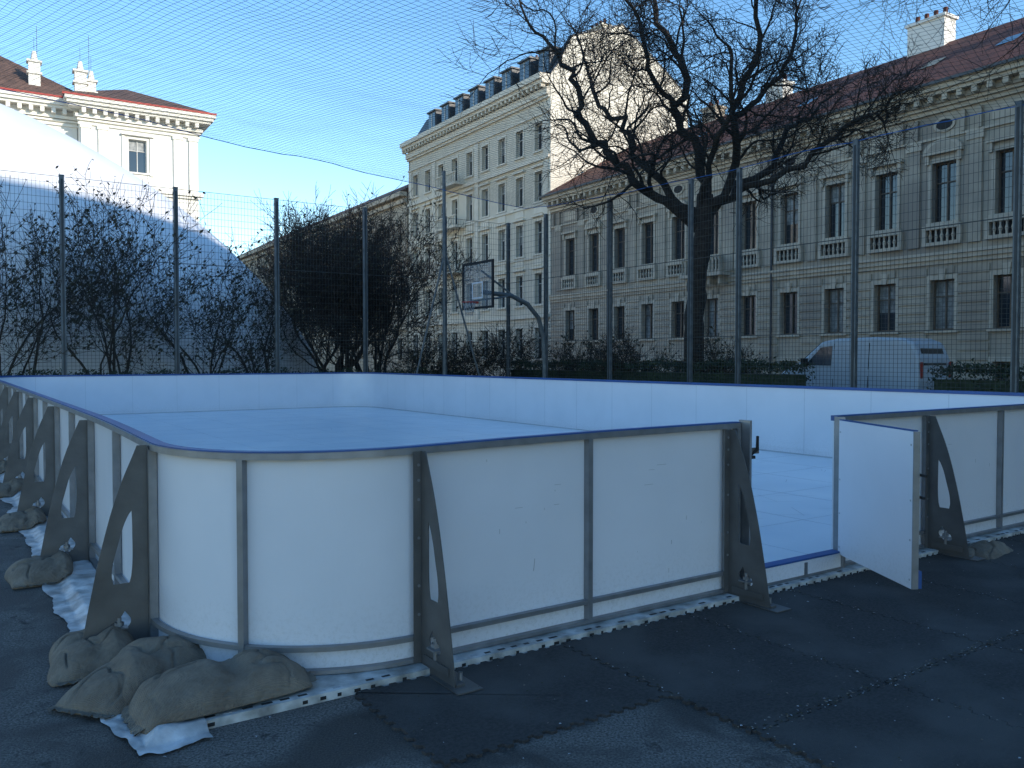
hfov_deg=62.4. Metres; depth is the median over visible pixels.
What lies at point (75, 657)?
sandbag
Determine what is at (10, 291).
leafy shrub
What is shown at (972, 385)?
hedge
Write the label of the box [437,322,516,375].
bare bush
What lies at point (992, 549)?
sandbag
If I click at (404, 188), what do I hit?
roof
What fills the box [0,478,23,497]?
sandbag
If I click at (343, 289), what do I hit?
twiggy tree
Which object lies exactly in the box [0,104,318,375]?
air dome
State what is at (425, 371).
hedge
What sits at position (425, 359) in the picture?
bare bush
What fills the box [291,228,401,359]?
windows
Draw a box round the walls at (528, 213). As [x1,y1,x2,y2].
[409,26,687,375]
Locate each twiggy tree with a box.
[241,192,394,371]
[249,176,490,372]
[268,212,459,372]
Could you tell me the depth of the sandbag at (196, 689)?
3.76 m
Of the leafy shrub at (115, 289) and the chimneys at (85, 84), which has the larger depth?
the chimneys at (85, 84)
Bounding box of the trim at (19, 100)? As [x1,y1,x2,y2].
[0,90,215,199]
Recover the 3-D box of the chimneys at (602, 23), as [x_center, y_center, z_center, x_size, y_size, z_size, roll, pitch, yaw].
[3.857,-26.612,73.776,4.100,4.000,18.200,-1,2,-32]
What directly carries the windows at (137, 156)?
attached to the walls at (163, 160)
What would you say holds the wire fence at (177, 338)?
on the ground
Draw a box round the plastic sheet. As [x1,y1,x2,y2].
[0,458,212,755]
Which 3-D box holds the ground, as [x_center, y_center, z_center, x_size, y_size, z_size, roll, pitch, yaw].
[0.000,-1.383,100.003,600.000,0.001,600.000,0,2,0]
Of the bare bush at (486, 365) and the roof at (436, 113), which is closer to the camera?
the bare bush at (486, 365)
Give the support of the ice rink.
on the ground
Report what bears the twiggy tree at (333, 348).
on the garden soil
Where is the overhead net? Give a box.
[0,0,1023,208]
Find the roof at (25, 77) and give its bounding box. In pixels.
[0,56,209,112]
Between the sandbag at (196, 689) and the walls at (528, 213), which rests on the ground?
the walls at (528, 213)
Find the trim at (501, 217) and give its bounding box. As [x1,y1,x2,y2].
[400,25,681,359]
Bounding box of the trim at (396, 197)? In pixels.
[240,191,406,360]
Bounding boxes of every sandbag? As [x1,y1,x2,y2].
[0,459,6,473]
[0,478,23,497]
[0,506,46,532]
[4,550,72,588]
[47,621,133,686]
[47,635,206,718]
[120,649,316,735]
[968,540,1012,559]
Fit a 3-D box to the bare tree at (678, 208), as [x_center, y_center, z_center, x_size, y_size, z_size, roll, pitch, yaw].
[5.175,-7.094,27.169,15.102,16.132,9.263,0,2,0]
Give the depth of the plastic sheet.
5.23 m
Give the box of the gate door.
[838,419,927,589]
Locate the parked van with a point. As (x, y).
(884, 362)
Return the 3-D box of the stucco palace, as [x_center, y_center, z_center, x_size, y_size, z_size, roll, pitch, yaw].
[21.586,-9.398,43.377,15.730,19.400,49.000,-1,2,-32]
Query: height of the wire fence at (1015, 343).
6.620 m
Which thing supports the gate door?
in the ice rink
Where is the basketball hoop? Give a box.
[462,259,546,377]
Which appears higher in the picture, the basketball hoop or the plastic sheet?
the basketball hoop
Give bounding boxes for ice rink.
[0,372,1023,728]
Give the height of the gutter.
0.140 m
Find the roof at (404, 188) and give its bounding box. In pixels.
[241,184,408,254]
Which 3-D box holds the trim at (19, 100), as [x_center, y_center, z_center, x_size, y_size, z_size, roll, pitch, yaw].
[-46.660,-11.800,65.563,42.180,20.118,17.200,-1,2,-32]
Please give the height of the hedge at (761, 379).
1.858 m
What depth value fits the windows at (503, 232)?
66.85 m
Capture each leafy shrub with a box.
[0,159,221,374]
[0,175,138,374]
[66,220,308,373]
[183,252,306,372]
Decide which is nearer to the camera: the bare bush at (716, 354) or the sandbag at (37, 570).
the sandbag at (37, 570)
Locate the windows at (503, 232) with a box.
[416,124,541,358]
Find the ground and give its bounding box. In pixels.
[0,482,821,767]
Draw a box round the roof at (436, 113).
[417,47,561,145]
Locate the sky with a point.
(224, 168)
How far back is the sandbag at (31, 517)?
7.92 m
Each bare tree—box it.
[434,0,940,372]
[819,0,1023,99]
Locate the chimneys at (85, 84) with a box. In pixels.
[26,26,97,92]
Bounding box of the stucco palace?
[539,6,1023,380]
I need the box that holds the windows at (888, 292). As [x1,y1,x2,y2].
[569,118,1023,379]
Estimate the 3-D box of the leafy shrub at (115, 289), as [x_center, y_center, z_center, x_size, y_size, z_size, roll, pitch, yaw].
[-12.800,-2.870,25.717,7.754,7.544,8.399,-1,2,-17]
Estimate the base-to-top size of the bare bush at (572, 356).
3.208 m
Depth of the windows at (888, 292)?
40.50 m
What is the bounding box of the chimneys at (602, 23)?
[535,20,611,56]
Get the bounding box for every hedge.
[0,366,467,375]
[510,354,815,385]
[922,358,1023,392]
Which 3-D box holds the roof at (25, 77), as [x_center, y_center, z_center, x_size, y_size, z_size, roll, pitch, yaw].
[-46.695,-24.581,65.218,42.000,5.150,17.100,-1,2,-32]
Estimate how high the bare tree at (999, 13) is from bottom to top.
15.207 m
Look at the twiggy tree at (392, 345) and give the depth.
40.04 m
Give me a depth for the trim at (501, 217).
68.56 m
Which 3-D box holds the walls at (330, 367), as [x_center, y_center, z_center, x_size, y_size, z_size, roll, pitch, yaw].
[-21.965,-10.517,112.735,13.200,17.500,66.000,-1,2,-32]
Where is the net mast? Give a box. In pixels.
[416,171,479,375]
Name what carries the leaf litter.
on the ground
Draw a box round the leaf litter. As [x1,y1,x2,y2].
[12,538,1023,767]
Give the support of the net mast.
on the ground
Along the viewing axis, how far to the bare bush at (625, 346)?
28.56 m
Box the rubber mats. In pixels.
[355,533,1023,767]
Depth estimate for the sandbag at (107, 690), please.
3.93 m
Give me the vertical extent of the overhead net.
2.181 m
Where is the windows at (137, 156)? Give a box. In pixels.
[128,139,145,172]
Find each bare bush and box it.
[376,313,476,374]
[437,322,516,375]
[478,322,557,376]
[538,321,639,376]
[588,326,680,379]
[679,324,768,373]
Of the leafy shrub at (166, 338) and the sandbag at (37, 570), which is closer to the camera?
the sandbag at (37, 570)
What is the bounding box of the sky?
[0,0,1023,255]
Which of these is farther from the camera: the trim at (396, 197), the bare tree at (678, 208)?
the trim at (396, 197)
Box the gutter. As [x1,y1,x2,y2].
[0,87,216,115]
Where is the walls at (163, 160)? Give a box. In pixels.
[0,103,198,221]
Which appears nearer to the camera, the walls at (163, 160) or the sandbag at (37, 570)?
the sandbag at (37, 570)
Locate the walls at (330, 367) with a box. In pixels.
[242,196,408,372]
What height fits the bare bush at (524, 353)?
3.269 m
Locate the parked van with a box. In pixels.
[782,337,950,389]
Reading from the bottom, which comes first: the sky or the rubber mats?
the rubber mats
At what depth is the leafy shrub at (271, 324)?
27.92 m
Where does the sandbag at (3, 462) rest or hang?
on the plastic sheet
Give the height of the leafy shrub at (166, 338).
6.245 m
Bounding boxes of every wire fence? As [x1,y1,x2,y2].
[0,170,509,376]
[508,100,1023,392]

